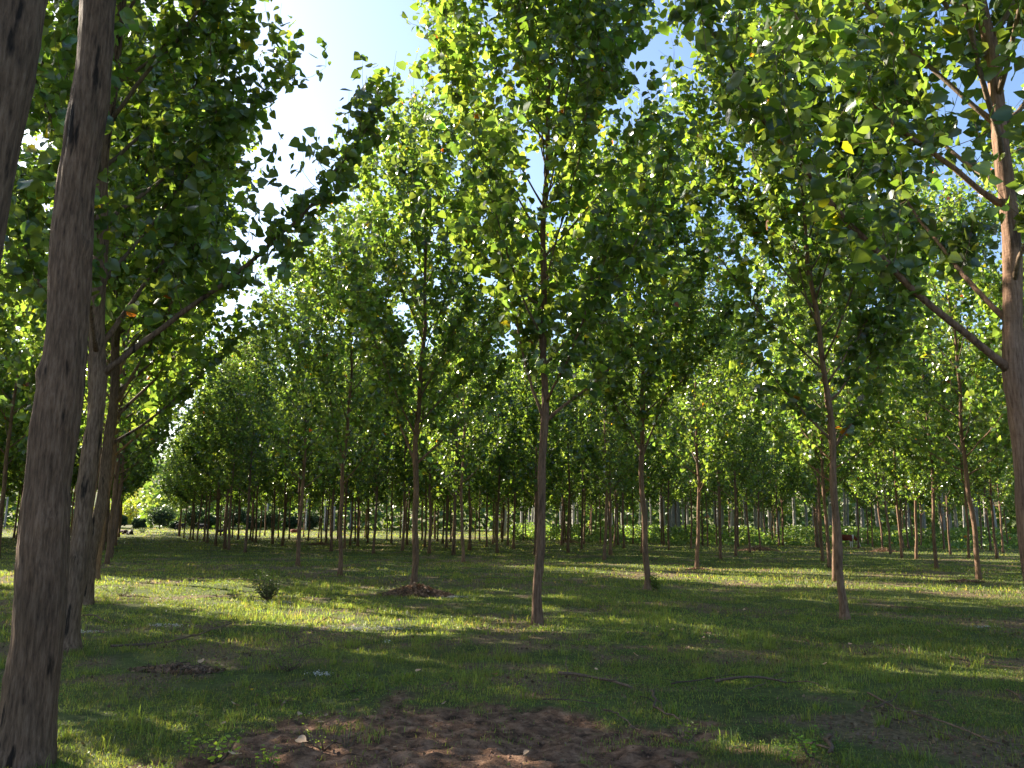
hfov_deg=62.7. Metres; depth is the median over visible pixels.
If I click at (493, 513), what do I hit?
poplar tree
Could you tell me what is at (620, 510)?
poplar tree
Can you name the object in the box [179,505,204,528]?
round shrub
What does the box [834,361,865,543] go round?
tall tree
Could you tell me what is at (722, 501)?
poplar tree
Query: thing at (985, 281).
poplar tree
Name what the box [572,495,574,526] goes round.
tall tree
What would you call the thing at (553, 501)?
poplar tree
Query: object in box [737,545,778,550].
brush heap
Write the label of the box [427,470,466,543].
poplar tree
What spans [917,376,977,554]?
poplar tree
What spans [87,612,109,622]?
fallen branch
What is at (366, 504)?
poplar tree
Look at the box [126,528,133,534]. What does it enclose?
cow
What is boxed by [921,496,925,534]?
tall tree
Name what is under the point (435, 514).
poplar tree
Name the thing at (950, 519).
tall tree
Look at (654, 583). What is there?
sapling
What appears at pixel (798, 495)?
poplar tree
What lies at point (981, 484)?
poplar tree
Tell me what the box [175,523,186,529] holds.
cow
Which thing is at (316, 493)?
poplar tree
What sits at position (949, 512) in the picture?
poplar tree
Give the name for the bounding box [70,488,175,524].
lane end thicket
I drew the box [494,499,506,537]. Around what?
poplar tree
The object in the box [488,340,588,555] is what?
poplar tree
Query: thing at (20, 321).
poplar tree
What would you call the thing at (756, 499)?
poplar tree
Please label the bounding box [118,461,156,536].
poplar tree
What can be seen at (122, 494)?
poplar tree
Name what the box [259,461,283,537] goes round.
poplar tree
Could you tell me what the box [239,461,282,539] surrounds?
poplar tree
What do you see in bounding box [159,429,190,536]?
poplar tree
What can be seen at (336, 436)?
poplar tree
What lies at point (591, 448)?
poplar tree
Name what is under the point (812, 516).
tall tree
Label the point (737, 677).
fallen branch
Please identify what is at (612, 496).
poplar tree
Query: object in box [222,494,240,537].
poplar tree
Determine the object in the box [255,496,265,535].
poplar tree
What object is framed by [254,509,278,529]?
round shrub
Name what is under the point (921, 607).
fallen branch
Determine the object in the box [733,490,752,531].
poplar tree
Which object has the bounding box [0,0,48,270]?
poplar tree
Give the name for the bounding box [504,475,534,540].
poplar tree
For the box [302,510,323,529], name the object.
round shrub
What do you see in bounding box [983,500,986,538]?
tall tree
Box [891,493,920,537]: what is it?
poplar tree
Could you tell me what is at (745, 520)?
tall tree
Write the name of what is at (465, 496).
poplar tree
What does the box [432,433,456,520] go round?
poplar tree
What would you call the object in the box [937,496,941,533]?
tall tree
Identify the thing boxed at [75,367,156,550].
poplar tree
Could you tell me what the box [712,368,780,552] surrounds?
poplar tree
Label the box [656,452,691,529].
poplar tree
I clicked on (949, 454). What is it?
poplar tree
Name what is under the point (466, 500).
poplar tree
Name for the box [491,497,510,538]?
poplar tree
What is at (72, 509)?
poplar tree
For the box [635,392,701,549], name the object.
poplar tree
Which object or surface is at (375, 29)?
sky
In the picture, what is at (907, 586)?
fallen branch
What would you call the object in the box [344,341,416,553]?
poplar tree
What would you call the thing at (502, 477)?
poplar tree
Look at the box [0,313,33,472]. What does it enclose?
poplar tree
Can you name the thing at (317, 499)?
poplar tree
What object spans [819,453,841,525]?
tall tree
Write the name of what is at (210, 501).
poplar tree
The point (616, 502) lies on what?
poplar tree
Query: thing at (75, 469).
poplar tree
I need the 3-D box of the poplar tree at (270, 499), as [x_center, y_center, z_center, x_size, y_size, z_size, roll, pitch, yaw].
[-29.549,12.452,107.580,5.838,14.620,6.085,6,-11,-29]
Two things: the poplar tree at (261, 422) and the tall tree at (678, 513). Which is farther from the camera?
the tall tree at (678, 513)
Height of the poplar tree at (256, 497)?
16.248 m
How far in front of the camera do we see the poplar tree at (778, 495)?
92.92 m
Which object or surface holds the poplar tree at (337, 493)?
on the ground at (470, 749)
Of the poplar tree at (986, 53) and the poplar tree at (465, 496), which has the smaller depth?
the poplar tree at (986, 53)
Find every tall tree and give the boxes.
[3,484,13,528]
[305,494,307,530]
[324,500,325,530]
[333,503,335,530]
[349,505,350,529]
[504,507,505,535]
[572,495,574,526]
[576,497,578,526]
[639,498,640,524]
[645,456,652,527]
[650,498,651,523]
[660,493,660,527]
[663,497,665,527]
[664,378,681,539]
[664,380,680,532]
[669,501,670,532]
[681,498,683,524]
[686,494,688,526]
[713,493,717,532]
[722,500,723,529]
[730,479,733,530]
[740,483,755,532]
[742,486,746,528]
[750,371,760,538]
[760,508,762,531]
[768,510,770,531]
[776,452,788,535]
[791,427,808,533]
[792,478,810,537]
[812,504,813,525]
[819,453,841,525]
[827,496,829,525]
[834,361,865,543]
[837,462,848,525]
[843,490,845,527]
[844,445,856,525]
[873,500,878,525]
[907,500,909,530]
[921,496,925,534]
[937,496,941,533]
[940,490,945,529]
[947,496,951,527]
[953,502,958,527]
[962,506,965,527]
[975,498,978,526]
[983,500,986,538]
[993,505,996,527]
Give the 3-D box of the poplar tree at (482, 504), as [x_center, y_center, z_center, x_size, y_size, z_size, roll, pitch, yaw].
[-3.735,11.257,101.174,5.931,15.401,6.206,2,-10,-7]
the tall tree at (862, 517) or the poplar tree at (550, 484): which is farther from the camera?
the tall tree at (862, 517)
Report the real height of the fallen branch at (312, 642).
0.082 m
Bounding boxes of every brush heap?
[126,660,226,675]
[306,542,329,544]
[375,580,455,597]
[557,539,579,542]
[680,567,718,570]
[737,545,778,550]
[869,547,897,551]
[944,578,987,582]
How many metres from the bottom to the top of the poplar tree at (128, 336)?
16.460 m
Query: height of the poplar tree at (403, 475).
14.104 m
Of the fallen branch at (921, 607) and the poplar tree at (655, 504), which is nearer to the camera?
the fallen branch at (921, 607)
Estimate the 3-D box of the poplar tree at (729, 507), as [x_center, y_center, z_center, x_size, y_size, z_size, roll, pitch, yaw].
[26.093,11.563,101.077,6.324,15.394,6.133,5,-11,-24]
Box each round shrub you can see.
[121,515,127,525]
[131,517,146,528]
[146,505,175,528]
[169,520,178,528]
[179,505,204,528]
[197,512,215,528]
[215,504,246,529]
[243,515,259,528]
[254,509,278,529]
[281,516,297,528]
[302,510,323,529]
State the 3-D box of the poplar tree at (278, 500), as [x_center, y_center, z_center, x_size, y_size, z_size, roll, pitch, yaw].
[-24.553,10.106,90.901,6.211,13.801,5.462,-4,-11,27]
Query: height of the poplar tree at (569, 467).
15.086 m
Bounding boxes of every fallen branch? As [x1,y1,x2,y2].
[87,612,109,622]
[111,618,237,646]
[297,642,329,649]
[558,657,631,687]
[603,709,640,730]
[639,689,682,721]
[664,669,736,684]
[714,676,786,682]
[744,660,803,689]
[785,673,823,687]
[804,740,828,748]
[823,733,833,753]
[867,580,935,594]
[867,692,1003,745]
[873,660,909,707]
[885,713,1023,752]
[891,605,958,612]
[949,656,1016,668]
[1005,689,1023,700]
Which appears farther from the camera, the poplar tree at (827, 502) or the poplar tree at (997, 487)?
the poplar tree at (827, 502)
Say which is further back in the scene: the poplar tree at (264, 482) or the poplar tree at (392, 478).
the poplar tree at (264, 482)
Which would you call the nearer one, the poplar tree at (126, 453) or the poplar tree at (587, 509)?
the poplar tree at (126, 453)
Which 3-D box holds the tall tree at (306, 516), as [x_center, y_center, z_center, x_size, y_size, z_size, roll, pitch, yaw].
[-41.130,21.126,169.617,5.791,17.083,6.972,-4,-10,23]
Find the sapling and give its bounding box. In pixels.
[649,574,662,590]
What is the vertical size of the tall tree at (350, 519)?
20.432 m
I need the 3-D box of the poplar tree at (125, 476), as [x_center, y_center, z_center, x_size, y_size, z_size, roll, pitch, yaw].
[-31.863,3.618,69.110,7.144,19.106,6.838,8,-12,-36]
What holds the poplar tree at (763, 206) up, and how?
on the ground at (470, 749)
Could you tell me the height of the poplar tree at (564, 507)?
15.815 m
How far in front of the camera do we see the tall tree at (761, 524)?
122.96 m
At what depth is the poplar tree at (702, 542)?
88.07 m
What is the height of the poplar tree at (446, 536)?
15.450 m
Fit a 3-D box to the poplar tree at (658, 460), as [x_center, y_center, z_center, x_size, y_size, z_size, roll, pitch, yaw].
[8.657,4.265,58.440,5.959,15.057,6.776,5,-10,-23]
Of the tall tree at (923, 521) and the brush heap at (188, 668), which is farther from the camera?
the tall tree at (923, 521)
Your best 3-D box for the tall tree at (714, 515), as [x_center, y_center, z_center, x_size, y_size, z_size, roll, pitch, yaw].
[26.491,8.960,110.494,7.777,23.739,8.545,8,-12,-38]
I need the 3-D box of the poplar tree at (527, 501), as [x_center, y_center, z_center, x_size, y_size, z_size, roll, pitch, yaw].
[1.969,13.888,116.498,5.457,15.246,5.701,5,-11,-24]
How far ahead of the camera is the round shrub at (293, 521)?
174.83 m
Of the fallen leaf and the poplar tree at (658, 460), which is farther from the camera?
the poplar tree at (658, 460)
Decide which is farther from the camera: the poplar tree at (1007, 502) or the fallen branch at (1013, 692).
the poplar tree at (1007, 502)
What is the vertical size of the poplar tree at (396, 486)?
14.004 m
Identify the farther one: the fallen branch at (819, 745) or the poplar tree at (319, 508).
the poplar tree at (319, 508)
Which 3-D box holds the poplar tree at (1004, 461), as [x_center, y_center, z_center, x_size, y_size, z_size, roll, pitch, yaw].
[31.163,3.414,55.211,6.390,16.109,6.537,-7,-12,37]
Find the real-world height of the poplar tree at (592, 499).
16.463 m
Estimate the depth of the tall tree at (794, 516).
135.93 m
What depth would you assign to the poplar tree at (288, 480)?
65.79 m
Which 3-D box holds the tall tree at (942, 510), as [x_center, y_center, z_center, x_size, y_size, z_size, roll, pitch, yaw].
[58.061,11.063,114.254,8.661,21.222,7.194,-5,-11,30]
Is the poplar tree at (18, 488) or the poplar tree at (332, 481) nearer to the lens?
the poplar tree at (332, 481)
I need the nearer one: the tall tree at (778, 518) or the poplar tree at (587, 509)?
the tall tree at (778, 518)
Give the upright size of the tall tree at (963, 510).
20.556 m
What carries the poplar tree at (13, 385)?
on the ground at (470, 749)
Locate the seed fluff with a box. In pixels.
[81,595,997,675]
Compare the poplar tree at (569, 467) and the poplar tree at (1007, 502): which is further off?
the poplar tree at (1007, 502)
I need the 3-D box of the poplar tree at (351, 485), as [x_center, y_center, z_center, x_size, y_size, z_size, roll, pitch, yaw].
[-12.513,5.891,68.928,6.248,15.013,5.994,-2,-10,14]
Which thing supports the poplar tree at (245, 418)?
on the ground at (470, 749)
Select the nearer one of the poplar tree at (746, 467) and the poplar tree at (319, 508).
the poplar tree at (746, 467)
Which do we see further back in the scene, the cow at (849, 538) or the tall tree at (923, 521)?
the tall tree at (923, 521)
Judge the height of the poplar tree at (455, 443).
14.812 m
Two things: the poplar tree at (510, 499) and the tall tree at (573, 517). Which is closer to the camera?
the poplar tree at (510, 499)
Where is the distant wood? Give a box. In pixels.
[0,450,1016,535]
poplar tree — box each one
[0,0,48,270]
[0,0,115,767]
[0,0,405,653]
[0,3,55,354]
[0,5,286,604]
[0,228,88,557]
[0,303,12,439]
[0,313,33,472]
[0,332,23,455]
[0,337,27,470]
[0,337,80,480]
[0,461,17,487]
[0,470,22,490]
[0,478,21,537]
[3,345,77,484]
[10,132,202,514]
[11,476,22,538]
[13,130,242,579]
[20,474,77,485]
[36,265,215,563]
[70,486,75,532]
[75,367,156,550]
[84,405,176,553]
[96,461,151,498]
[97,462,157,541]
[98,456,137,492]
[110,339,206,557]
[110,480,132,499]
[110,487,135,505]
[114,447,161,545]
[116,462,145,504]
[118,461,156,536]
[158,434,199,535]
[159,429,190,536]
[160,423,200,537]
[170,396,225,540]
[170,410,198,539]
[170,422,215,539]
[173,397,236,541]
[179,390,229,542]
[181,390,243,532]
[183,340,277,548]
[185,365,259,546]
[188,332,279,549]
[200,317,301,552]
[212,487,235,535]
[220,481,245,539]
[220,493,225,535]
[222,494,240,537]
[225,488,262,538]
[228,233,365,565]
[237,392,291,542]
[237,449,272,541]
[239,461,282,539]
[246,189,437,575]
[253,391,299,543]
[253,490,272,536]
[254,370,319,545]
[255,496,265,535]
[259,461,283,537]
[261,488,293,537]
[266,442,314,540]
[273,351,327,546]
[282,489,291,538]
[287,440,329,540]
[289,337,369,551]
[293,437,337,541]
[293,483,321,536]
[304,479,324,537]
[306,485,338,533]
[310,344,380,548]
[312,468,350,542]
[323,410,383,545]
[323,494,344,535]
[324,48,532,585]
[325,486,362,539]
[328,404,388,546]
[330,472,348,502]
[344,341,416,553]
[344,473,362,541]
[348,474,394,542]
[353,490,371,537]
[356,499,371,536]
[357,341,437,550]
[360,468,383,538]
[368,435,412,543]
[369,0,697,624]
[372,456,398,539]
[382,419,428,544]
[388,344,473,553]
[388,441,424,540]
[388,480,412,537]
[401,427,452,546]
[406,323,509,554]
[408,272,524,562]
[412,500,422,539]
[419,491,440,538]
[422,488,441,540]
[423,500,442,537]
[424,420,476,548]
[427,470,440,510]
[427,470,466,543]
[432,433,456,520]
[444,351,517,550]
[445,487,471,541]
[451,498,463,536]
[452,489,478,539]
[458,488,481,531]
[459,353,534,552]
[464,391,517,546]
[465,489,489,538]
[470,485,489,540]
[478,477,509,542]
[481,468,501,543]
[485,402,533,545]
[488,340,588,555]
[490,358,540,548]
[490,483,520,541]
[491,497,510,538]
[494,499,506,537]
[500,498,523,517]
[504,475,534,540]
[505,339,571,516]
[513,385,566,501]
[518,495,532,535]
[519,430,557,501]
[522,492,551,512]
[528,339,603,552]
[531,90,746,589]
[535,410,583,544]
[548,298,658,559]
[548,373,603,548]
[554,485,591,539]
[554,492,579,510]
[554,495,565,539]
[557,446,580,542]
[558,349,658,554]
[561,452,602,543]
[576,486,604,530]
[577,425,618,543]
[578,487,601,532]
[586,484,604,529]
[592,418,638,546]
[595,441,637,544]
[595,499,614,532]
[601,374,639,548]
[603,361,687,552]
[612,488,638,514]
[619,491,639,524]
[624,467,658,543]
[629,0,956,619]
[633,244,761,567]
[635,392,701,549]
[636,427,685,543]
[637,418,683,544]
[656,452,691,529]
[657,0,1023,582]
[664,385,713,548]
[668,295,765,559]
[675,452,720,545]
[680,487,696,539]
[683,417,737,546]
[692,329,778,555]
[702,479,737,544]
[711,475,747,541]
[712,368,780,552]
[720,412,763,546]
[723,400,792,548]
[724,177,928,581]
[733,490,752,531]
[743,451,779,536]
[748,264,881,567]
[753,403,803,546]
[754,453,790,539]
[759,309,865,561]
[760,418,795,544]
[761,459,791,535]
[764,482,794,515]
[775,491,796,526]
[781,393,846,547]
[786,418,836,546]
[798,471,837,526]
[827,436,879,547]
[838,436,902,548]
[839,463,881,544]
[840,385,924,553]
[840,441,885,546]
[854,359,942,557]
[868,468,920,547]
[869,276,998,568]
[869,330,965,558]
[873,432,927,548]
[878,167,1023,579]
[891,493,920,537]
[892,495,913,528]
[910,426,962,548]
[912,476,936,545]
[917,348,1010,558]
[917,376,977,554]
[924,490,956,528]
[933,322,1014,558]
[942,84,1023,396]
[955,417,1010,550]
[956,476,995,548]
[960,373,1014,552]
[985,483,1014,543]
[988,281,1005,410]
[1000,432,1014,499]
[1011,39,1023,158]
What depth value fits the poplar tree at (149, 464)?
63.37 m
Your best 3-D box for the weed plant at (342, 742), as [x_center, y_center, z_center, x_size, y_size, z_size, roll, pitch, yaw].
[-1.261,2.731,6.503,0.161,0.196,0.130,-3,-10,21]
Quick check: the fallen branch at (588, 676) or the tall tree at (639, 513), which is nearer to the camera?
the fallen branch at (588, 676)
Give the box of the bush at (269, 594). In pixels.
[251,569,285,600]
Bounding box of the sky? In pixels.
[15,0,1023,458]
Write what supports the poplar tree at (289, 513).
on the ground at (470, 749)
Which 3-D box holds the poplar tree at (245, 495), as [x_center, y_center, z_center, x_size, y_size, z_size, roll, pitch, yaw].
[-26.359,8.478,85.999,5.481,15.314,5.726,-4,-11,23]
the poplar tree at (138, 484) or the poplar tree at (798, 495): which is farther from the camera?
the poplar tree at (798, 495)
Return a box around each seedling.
[180,726,197,758]
[193,719,243,763]
[255,744,279,767]
[779,744,800,761]
[790,725,822,758]
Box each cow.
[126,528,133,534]
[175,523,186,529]
[195,523,206,530]
[290,528,302,532]
[842,534,860,546]
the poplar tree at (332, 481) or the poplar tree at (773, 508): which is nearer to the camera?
the poplar tree at (332, 481)
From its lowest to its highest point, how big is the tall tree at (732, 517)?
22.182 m
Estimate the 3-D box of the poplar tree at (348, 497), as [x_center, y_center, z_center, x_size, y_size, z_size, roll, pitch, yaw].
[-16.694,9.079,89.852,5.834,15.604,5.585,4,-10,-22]
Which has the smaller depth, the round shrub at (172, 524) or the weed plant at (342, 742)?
the weed plant at (342, 742)
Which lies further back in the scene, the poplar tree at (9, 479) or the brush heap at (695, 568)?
the poplar tree at (9, 479)
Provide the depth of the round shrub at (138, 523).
158.38 m
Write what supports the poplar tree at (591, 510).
on the ground at (470, 749)
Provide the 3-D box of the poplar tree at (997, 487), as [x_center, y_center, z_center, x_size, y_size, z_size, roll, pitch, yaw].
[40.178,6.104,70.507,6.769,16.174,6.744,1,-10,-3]
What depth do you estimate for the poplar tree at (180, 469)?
82.95 m
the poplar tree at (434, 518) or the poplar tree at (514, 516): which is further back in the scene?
the poplar tree at (434, 518)
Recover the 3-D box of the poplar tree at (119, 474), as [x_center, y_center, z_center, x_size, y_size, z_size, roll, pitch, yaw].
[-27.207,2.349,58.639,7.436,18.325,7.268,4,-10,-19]
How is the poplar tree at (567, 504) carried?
on the ground at (470, 749)
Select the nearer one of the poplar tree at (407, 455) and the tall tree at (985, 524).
the poplar tree at (407, 455)
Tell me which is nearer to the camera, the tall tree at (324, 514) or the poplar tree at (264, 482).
the poplar tree at (264, 482)
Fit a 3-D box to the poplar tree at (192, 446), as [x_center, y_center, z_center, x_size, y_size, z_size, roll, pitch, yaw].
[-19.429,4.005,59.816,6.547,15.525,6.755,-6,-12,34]
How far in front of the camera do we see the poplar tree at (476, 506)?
113.07 m
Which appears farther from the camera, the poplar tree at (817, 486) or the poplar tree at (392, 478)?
the poplar tree at (392, 478)
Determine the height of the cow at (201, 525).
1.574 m
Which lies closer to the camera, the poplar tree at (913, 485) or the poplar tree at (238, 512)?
the poplar tree at (913, 485)
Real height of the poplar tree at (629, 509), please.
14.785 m
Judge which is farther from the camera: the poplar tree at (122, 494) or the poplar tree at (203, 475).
the poplar tree at (122, 494)
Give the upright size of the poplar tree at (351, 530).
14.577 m
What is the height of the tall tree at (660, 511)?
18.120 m
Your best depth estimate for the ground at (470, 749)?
10.01 m
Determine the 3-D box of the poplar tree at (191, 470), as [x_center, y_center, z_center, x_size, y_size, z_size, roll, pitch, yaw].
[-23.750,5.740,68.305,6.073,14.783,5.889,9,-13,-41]
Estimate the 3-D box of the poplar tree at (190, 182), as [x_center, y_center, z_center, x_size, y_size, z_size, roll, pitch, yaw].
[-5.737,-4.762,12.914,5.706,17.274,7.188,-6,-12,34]
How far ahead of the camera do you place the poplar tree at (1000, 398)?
40.60 m
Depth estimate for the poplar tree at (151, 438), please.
37.69 m
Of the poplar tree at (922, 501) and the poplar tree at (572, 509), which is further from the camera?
the poplar tree at (572, 509)
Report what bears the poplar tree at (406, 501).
on the ground at (470, 749)
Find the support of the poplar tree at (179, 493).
on the ground at (470, 749)
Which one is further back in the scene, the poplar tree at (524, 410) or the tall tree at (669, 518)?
the tall tree at (669, 518)
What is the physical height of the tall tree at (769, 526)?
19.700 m
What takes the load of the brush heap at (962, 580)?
on the ground at (470, 749)
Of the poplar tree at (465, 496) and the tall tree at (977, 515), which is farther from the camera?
the tall tree at (977, 515)
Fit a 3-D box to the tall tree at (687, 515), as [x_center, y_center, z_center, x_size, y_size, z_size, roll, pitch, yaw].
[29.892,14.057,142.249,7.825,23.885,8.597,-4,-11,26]
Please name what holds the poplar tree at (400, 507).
on the ground at (470, 749)
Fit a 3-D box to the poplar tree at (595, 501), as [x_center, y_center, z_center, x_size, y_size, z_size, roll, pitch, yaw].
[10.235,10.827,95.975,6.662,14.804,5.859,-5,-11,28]
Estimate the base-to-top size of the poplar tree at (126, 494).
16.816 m
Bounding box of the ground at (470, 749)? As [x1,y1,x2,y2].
[0,461,1023,767]
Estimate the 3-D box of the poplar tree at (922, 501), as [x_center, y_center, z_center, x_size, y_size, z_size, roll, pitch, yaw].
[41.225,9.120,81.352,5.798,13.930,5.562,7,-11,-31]
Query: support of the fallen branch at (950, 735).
on the ground at (470, 749)
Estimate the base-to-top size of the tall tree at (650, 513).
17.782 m
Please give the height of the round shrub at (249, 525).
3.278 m
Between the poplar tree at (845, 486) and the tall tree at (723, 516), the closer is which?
the poplar tree at (845, 486)
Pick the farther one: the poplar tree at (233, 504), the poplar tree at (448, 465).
the poplar tree at (233, 504)
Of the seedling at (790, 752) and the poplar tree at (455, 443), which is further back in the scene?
the poplar tree at (455, 443)
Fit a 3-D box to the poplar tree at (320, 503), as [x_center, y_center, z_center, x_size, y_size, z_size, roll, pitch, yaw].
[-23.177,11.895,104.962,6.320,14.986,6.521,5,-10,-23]
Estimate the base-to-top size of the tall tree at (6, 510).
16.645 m
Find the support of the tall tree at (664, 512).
on the ground at (470, 749)
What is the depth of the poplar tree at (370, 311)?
24.39 m
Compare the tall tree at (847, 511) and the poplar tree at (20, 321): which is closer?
the poplar tree at (20, 321)
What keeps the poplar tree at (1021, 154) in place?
on the ground at (470, 749)
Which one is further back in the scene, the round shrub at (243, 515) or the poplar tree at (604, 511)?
the round shrub at (243, 515)
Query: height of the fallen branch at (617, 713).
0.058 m
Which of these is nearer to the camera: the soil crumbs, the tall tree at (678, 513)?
the soil crumbs
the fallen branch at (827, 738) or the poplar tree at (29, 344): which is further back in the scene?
the poplar tree at (29, 344)
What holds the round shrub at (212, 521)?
on the ground at (470, 749)
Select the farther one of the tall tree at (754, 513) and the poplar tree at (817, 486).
the tall tree at (754, 513)
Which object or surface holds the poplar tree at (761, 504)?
on the ground at (470, 749)
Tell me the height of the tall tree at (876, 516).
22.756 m
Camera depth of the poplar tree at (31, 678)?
6.39 m
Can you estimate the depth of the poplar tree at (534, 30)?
15.36 m
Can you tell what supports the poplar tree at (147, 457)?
on the ground at (470, 749)
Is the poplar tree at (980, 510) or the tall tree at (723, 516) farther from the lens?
the tall tree at (723, 516)
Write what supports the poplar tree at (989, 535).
on the ground at (470, 749)
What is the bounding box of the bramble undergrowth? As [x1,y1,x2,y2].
[509,522,1018,548]
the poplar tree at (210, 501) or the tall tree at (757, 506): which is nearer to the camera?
the poplar tree at (210, 501)
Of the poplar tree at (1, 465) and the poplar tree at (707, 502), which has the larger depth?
the poplar tree at (707, 502)
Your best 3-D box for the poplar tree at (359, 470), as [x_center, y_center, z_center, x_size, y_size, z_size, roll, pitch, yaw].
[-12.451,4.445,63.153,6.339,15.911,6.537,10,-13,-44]
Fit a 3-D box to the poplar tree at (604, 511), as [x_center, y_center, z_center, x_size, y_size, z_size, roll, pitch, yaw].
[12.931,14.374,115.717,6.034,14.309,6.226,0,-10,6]
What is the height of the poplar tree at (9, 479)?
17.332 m
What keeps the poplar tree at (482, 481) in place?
on the ground at (470, 749)
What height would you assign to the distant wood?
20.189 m
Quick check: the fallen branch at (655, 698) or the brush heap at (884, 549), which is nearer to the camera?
the fallen branch at (655, 698)
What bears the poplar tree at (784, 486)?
on the ground at (470, 749)
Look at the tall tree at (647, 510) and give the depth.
113.56 m
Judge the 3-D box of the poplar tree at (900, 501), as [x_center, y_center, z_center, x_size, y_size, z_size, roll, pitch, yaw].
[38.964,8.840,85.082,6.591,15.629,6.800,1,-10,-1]
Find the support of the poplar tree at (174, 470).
on the ground at (470, 749)
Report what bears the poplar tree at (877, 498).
on the ground at (470, 749)
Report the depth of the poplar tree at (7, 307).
53.48 m
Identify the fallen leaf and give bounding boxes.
[295,735,308,742]
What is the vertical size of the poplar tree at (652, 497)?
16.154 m
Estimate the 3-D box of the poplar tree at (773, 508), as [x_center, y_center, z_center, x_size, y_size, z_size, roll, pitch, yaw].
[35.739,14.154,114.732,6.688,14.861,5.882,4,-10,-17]
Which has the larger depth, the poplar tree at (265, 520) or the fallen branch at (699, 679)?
the poplar tree at (265, 520)
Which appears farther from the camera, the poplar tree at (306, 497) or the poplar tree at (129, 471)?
the poplar tree at (306, 497)
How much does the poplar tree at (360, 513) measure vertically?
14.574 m
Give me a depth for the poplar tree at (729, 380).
39.02 m
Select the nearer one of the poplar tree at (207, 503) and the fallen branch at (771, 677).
the fallen branch at (771, 677)
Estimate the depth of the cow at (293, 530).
142.96 m
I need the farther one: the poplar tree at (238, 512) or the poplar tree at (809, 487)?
the poplar tree at (238, 512)
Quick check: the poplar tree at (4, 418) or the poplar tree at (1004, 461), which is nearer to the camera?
the poplar tree at (4, 418)
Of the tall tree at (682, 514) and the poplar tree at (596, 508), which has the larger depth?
the tall tree at (682, 514)
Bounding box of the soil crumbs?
[125,690,832,767]
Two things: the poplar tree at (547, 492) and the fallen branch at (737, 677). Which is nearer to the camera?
the fallen branch at (737, 677)
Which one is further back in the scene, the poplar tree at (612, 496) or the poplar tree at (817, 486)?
the poplar tree at (612, 496)
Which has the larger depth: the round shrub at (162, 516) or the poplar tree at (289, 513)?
the round shrub at (162, 516)
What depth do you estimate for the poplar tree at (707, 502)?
82.10 m
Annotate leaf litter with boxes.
[0,558,1023,767]
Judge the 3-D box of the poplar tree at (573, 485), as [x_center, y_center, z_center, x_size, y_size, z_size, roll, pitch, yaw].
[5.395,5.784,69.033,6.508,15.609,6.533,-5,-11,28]
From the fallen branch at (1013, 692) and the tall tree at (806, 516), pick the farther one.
the tall tree at (806, 516)
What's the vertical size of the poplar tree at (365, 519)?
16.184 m
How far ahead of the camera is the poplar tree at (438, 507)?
98.77 m
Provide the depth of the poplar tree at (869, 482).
54.37 m
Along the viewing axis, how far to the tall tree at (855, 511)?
110.33 m
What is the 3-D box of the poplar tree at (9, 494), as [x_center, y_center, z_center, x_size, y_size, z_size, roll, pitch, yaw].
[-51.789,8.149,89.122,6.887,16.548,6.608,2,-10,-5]
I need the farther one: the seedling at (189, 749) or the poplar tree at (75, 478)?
the poplar tree at (75, 478)
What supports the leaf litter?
on the ground at (470, 749)
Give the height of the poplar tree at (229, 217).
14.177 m
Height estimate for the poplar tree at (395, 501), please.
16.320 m
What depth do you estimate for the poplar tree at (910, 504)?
78.68 m
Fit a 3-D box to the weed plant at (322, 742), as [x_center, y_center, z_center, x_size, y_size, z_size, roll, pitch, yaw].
[-1.478,2.696,6.531,0.383,0.305,0.294,1,-10,0]
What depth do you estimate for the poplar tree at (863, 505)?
98.40 m
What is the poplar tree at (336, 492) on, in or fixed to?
on the ground at (470, 749)
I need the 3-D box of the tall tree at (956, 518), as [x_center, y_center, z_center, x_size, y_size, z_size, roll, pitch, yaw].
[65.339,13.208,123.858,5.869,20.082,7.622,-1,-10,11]
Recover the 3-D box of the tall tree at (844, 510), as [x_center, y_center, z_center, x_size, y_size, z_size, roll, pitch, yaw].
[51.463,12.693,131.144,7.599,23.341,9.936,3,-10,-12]
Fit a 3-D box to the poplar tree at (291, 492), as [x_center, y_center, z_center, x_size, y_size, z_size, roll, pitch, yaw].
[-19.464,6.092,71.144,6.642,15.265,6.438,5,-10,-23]
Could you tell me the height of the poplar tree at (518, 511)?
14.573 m
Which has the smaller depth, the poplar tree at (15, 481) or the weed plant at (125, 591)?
the weed plant at (125, 591)
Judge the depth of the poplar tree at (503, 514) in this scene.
96.21 m
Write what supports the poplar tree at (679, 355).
on the ground at (470, 749)
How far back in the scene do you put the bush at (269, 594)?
18.57 m
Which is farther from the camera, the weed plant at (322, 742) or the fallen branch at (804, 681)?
the fallen branch at (804, 681)
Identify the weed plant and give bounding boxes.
[101,580,141,595]
[267,642,313,671]
[302,710,346,750]
[337,722,360,747]
[666,716,710,743]
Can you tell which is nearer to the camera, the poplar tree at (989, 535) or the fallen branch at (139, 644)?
the fallen branch at (139, 644)
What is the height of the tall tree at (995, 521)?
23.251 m
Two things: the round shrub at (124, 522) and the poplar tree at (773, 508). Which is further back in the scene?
the round shrub at (124, 522)
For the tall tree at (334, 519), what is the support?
on the ground at (470, 749)
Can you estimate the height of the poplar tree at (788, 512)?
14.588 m
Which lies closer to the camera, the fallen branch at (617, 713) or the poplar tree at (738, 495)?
the fallen branch at (617, 713)
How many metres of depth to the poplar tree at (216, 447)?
55.52 m
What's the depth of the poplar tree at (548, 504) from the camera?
109.70 m

